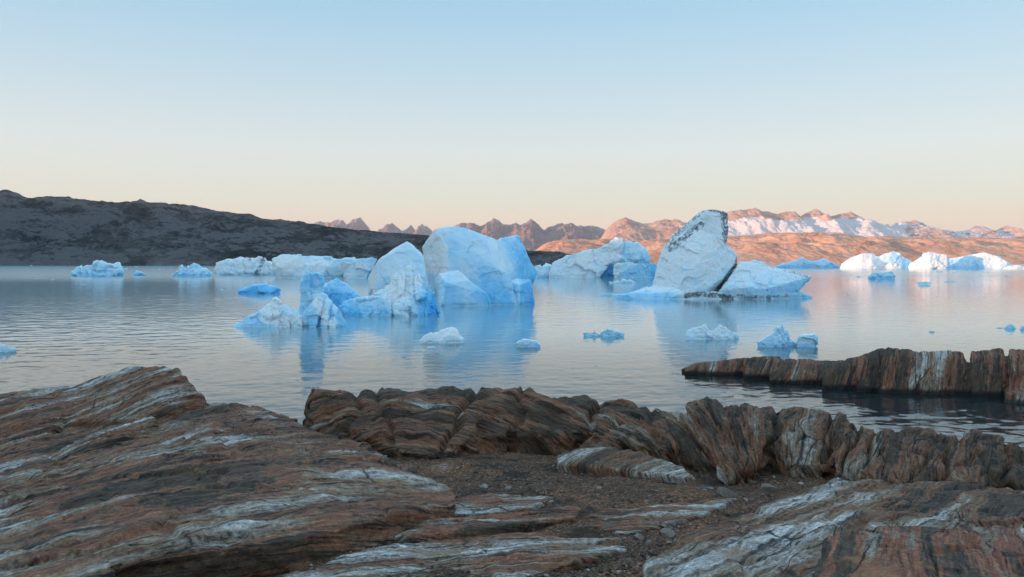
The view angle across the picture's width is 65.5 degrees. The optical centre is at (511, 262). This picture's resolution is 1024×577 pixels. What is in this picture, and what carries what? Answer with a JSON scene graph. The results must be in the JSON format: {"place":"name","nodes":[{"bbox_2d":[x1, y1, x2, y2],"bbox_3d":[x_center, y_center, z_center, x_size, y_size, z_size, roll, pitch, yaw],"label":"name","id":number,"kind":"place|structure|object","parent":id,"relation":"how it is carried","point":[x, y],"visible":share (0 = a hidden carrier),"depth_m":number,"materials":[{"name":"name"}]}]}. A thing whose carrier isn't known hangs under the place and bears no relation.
{"place":"outdoors","nodes":[
{"label":"outdoors","id":0,"kind":"place"},
{"bbox_2d":[0,189,571,265],"bbox_3d":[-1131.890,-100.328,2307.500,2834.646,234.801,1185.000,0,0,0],"label":"hill","id":1,"kind":"structure","parent":0,"point":[53,231],"depth_m":1892.18,"materials":[{"name":"grey stone"}]},
{"bbox_2d":[313,217,369,230],"bbox_3d":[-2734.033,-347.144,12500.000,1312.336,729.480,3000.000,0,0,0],"label":"mountain","id":2,"kind":"structure","parent":0,"point":[357,224],"depth_m":12210.86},
{"bbox_2d":[377,223,432,235],"bbox_3d":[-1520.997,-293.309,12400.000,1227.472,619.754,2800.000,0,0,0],"label":"mountain","id":3,"kind":"structure","parent":0,"point":[421,229],"depth_m":11880.46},
{"bbox_2d":[0,264,1023,446],"bbox_3d":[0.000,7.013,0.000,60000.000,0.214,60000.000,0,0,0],"label":"water","id":4,"kind":"structure","parent":0,"point":[64,328],"depth_m":72.34,"materials":[{"name":"liquid"}]},
{"bbox_2d":[0,343,16,351],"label":"ice chunk","id":5,"kind":"object","parent":4,"relation":"on","point":[7,347],"visible":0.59,"depth_m":62.30,"materials":[{"name":"blue ice"}]},
{"bbox_2d":[71,260,124,275],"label":"iceberg","id":6,"kind":"object","parent":4,"relation":"on","point":[100,268],"visible":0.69,"depth_m":397.81,"materials":[{"name":"blue ice"}]},
{"bbox_2d":[133,271,146,275],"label":"iceberg","id":7,"kind":"object","parent":4,"relation":"on","point":[138,273],"visible":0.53,"depth_m":418.72,"materials":[{"name":"blue ice"}]},
{"bbox_2d":[171,263,211,276],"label":"iceberg","id":8,"kind":"object","parent":4,"relation":"on","point":[195,270],"visible":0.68,"depth_m":388.01,"materials":[{"name":"blue ice"}]},
{"bbox_2d":[214,256,274,275],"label":"iceberg","id":9,"kind":"object","parent":4,"relation":"on","point":[256,266],"visible":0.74,"depth_m":424.32,"materials":[{"name":"white ice"}]},
{"bbox_2d":[238,283,280,293],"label":"iceberg","id":10,"kind":"object","parent":4,"relation":"on","point":[264,288],"visible":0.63,"depth_m":178.67,"materials":[{"name":"blue ice"}]},
{"bbox_2d":[232,269,346,327],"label":"iceberg","id":11,"kind":"object","parent":4,"relation":"on","point":[318,307],"visible":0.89,"depth_m":86.67,"materials":[{"name":"blue ice"}]},
{"bbox_2d":[271,254,376,278],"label":"iceberg","id":12,"kind":"object","parent":4,"relation":"on","point":[289,266],"visible":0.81,"depth_m":347.22,"materials":[{"name":"ice"}]},
{"bbox_2d":[323,266,439,316],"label":"iceberg","id":13,"kind":"object","parent":4,"relation":"on","point":[404,293],"visible":0.89,"depth_m":105.09,"materials":[{"name":"blue ice"}]},
{"bbox_2d":[368,241,428,295],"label":"iceberg","id":14,"kind":"object","parent":4,"relation":"on","point":[389,265],"visible":0.48,"depth_m":151.72,"materials":[{"name":"ice"}]},
{"bbox_2d":[419,327,464,343],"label":"ice chunk","id":15,"kind":"object","parent":4,"relation":"on","point":[449,335],"visible":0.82,"depth_m":69.07,"materials":[{"name":"white ice"}]},
{"bbox_2d":[422,226,536,305],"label":"iceberg","id":16,"kind":"object","parent":4,"relation":"on","point":[465,267],"visible":0.94,"depth_m":131.56,"materials":[{"name":"blue ice"}]},
{"bbox_2d":[516,339,540,346],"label":"ice chunk","id":17,"kind":"object","parent":4,"relation":"on","point":[527,343],"visible":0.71,"depth_m":65.67,"materials":[{"name":"blue ice"}]},
{"bbox_2d":[535,263,550,276],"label":"iceberg","id":18,"kind":"object","parent":4,"relation":"on","point":[543,270],"visible":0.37,"depth_m":370.22,"materials":[{"name":"ice"}]},
{"bbox_2d":[549,237,656,277],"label":"iceberg","id":19,"kind":"object","parent":4,"relation":"on","point":[616,257],"visible":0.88,"depth_m":363.79,"materials":[{"name":"blue ice"}]},
{"bbox_2d":[583,329,624,335],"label":"ice chunk","id":20,"kind":"object","parent":4,"relation":"on","point":[608,332],"visible":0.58,"depth_m":75.42,"materials":[{"name":"blue ice"}]},
{"bbox_2d":[600,293,613,295],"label":"ice chunk","id":21,"kind":"object","parent":4,"relation":"on","point":[606,294],"visible":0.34,"depth_m":167.82,"materials":[{"name":"blue ice"}]},
{"bbox_2d":[609,279,635,282],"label":"iceberg","id":22,"kind":"object","parent":4,"relation":"on","point":[625,281],"visible":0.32,"depth_m":269.26,"materials":[{"name":"blue ice"}]},
{"bbox_2d":[685,324,738,339],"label":"ice chunk","id":23,"kind":"object","parent":4,"relation":"on","point":[703,332],"visible":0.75,"depth_m":72.70,"materials":[{"name":"white ice"}]},
{"bbox_2d":[613,209,811,299],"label":"iceberg","id":24,"kind":"object","parent":4,"relation":"on","point":[697,258],"visible":0.92,"depth_m":153.43,"materials":[{"name":"ice"}]},
{"bbox_2d":[748,260,770,266],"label":"iceberg","id":25,"kind":"object","parent":4,"relation":"on","point":[756,261],"visible":0.12,"depth_m":957.20,"materials":[{"name":"ice"}]},
{"bbox_2d":[757,324,796,346],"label":"ice chunk","id":26,"kind":"object","parent":4,"relation":"on","point":[779,336],"visible":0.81,"depth_m":66.16,"materials":[{"name":"blue ice"}]},
{"bbox_2d":[795,333,817,346],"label":"ice chunk","id":27,"kind":"object","parent":4,"relation":"on","point":[807,340],"visible":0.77,"depth_m":65.98,"materials":[{"name":"blue ice"}]},
{"bbox_2d":[777,257,839,267],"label":"iceberg","id":28,"kind":"object","parent":4,"relation":"on","point":[801,262],"visible":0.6,"depth_m":945.94,"materials":[{"name":"blue ice"}]},
{"bbox_2d":[682,347,1023,403],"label":"point rock","id":29,"kind":"object","parent":4,"relation":"in","point":[996,372],"visible":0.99,"depth_m":43.37,"materials":[{"name":"brown stone"}]},
{"bbox_2d":[840,253,887,268],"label":"iceberg","id":30,"kind":"object","parent":4,"relation":"on","point":[867,261],"visible":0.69,"depth_m":843.20,"materials":[{"name":"white ice"}]},
{"bbox_2d":[868,271,895,278],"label":"iceberg","id":31,"kind":"object","parent":4,"relation":"on","point":[886,275],"visible":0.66,"depth_m":338.56,"materials":[{"name":"blue ice"}]},
{"bbox_2d":[877,251,911,268],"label":"iceberg","id":32,"kind":"object","parent":4,"relation":"on","point":[897,258],"visible":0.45,"depth_m":901.93,"materials":[{"name":"white ice"}]},
{"bbox_2d":[886,262,902,268],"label":"iceberg","id":33,"kind":"object","parent":4,"relation":"on","point":[890,265],"visible":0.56,"depth_m":840.60,"materials":[{"name":"white ice"}]},
{"bbox_2d":[909,252,951,268],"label":"iceberg","id":34,"kind":"object","parent":4,"relation":"on","point":[930,260],"visible":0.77,"depth_m":802.97,"materials":[{"name":"white ice"}]},
{"bbox_2d":[949,253,1011,268],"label":"iceberg","id":35,"kind":"object","parent":4,"relation":"on","point":[982,261],"visible":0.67,"depth_m":829.86,"materials":[{"name":"ice"}]},
{"bbox_2d":[1004,324,1015,328],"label":"ice chunk","id":36,"kind":"object","parent":4,"relation":"on","point":[1010,326],"visible":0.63,"depth_m":83.93,"materials":[{"name":"blue ice"}]},
{"bbox_2d":[1004,265,1023,268],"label":"iceberg","id":37,"kind":"object","parent":4,"relation":"on","point":[1016,267],"visible":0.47,"depth_m":788.43,"materials":[{"name":"white ice"}]},
{"bbox_2d":[0,0,1023,231],"label":"sky","id":38,"kind":"structure","parent":0,"point":[434,114],"materials":[{"name":"blue"}]},
{"bbox_2d":[455,218,605,250],"bbox_3d":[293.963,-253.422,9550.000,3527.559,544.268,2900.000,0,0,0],"label":"mountain","id":39,"kind":"structure","parent":0,"point":[533,235],"depth_m":9049.79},
{"bbox_2d":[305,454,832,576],"bbox_3d":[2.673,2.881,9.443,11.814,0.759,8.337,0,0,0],"label":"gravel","id":40,"kind":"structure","parent":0,"point":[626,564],"depth_m":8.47,"materials":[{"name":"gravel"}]},
{"bbox_2d":[274,447,1023,576],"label":"ground","id":41,"kind":"structure","parent":0,"point":[436,471],"depth_m":10.18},
{"bbox_2d":[0,366,455,576],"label":"rock outcrop","id":42,"kind":"object","parent":41,"relation":"on","point":[142,471],"visible":0.99,"depth_m":8.55,"materials":[{"name":"brown stone"}]},
{"bbox_2d":[282,486,736,576],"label":"rock slab","id":43,"kind":"object","parent":41,"relation":"on","point":[498,529],"visible":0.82,"depth_m":7.64,"materials":[{"name":"grey stone"}]},
{"bbox_2d":[602,523,613,529],"bbox_3d":[0.971,2.720,8.150,0.143,0.096,0.119,0,0,0],"label":"stone","id":44,"kind":"object","parent":41,"relation":"on","point":[606,525],"visible":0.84,"depth_m":8.12,"materials":[{"name":"grey stone"}]},
{"bbox_2d":[557,447,695,484],"bbox_3d":[1.683,3.072,11.455,2.254,0.576,1.051,0,0,39],"label":"rock slab","id":45,"kind":"object","parent":41,"relation":"on","point":[601,461],"visible":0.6,"depth_m":11.32,"materials":[{"name":"stone"}]},
{"bbox_2d":[635,533,643,539],"bbox_3d":[1.260,2.720,7.875,0.092,0.084,0.072,0,0,0],"label":"stone","id":46,"kind":"object","parent":41,"relation":"on","point":[639,536],"visible":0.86,"depth_m":7.86,"materials":[{"name":"grey stone"}]},
{"bbox_2d":[646,540,652,544],"bbox_3d":[1.325,2.720,7.713,0.066,0.076,0.100,0,0,23],"label":"stone","id":47,"kind":"object","parent":41,"relation":"on","point":[649,542],"visible":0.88,"depth_m":7.69,"materials":[{"name":"grey stone"}]},
{"bbox_2d":[302,386,1023,489],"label":"rock ridge","id":48,"kind":"object","parent":41,"relation":"on","point":[741,444],"visible":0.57,"depth_m":12.19,"materials":[{"name":"brown stone"}]},
{"bbox_2d":[660,528,674,537],"bbox_3d":[1.570,2.732,8.021,0.148,0.095,0.138,0,0,42],"label":"stone","id":49,"kind":"object","parent":41,"relation":"on","point":[667,532],"visible":0.98,"depth_m":7.99,"materials":[{"name":"grey stone"}]},
{"bbox_2d":[716,487,738,496],"bbox_3d":[2.696,2.899,9.991,0.263,0.185,0.259,0,0,0],"label":"stone","id":50,"kind":"object","parent":41,"relation":"on","point":[723,492],"visible":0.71,"depth_m":9.91,"materials":[{"name":"grey stone"}]},
{"bbox_2d":[748,479,757,483],"bbox_3d":[3.288,3.002,10.863,0.143,0.089,0.113,0,0,0],"label":"stone","id":51,"kind":"object","parent":41,"relation":"on","point":[750,481],"visible":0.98,"depth_m":10.82,"materials":[{"name":"grey stone"}]},
{"bbox_2d":[761,483,776,491],"bbox_3d":[3.303,2.924,10.268,0.200,0.148,0.179,0,0,0],"label":"stone","id":52,"kind":"object","parent":41,"relation":"on","point":[767,487],"visible":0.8,"depth_m":10.20,"materials":[{"name":"grey stone"}]},
{"bbox_2d":[642,477,1023,576],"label":"rock slab","id":53,"kind":"object","parent":41,"relation":"on","point":[784,536],"visible":0.71,"depth_m":7.58,"materials":[{"name":"grey stone"}]},
{"bbox_2d":[812,526,1023,576],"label":"boulder","id":54,"kind":"object","parent":41,"relation":"on","point":[920,551],"visible":1,"depth_m":5.02,"materials":[{"name":"brown stone"}]},
{"bbox_2d":[535,232,1023,263],"bbox_3d":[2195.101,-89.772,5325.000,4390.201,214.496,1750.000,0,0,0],"label":"mountain","id":55,"kind":"structure","parent":0,"point":[787,247],"depth_m":4727.44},
{"bbox_2d":[600,208,1023,240],"bbox_3d":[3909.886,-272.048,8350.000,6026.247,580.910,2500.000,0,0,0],"label":"mountain","id":56,"kind":"structure","parent":0,"point":[749,221],"depth_m":7787.00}
]}

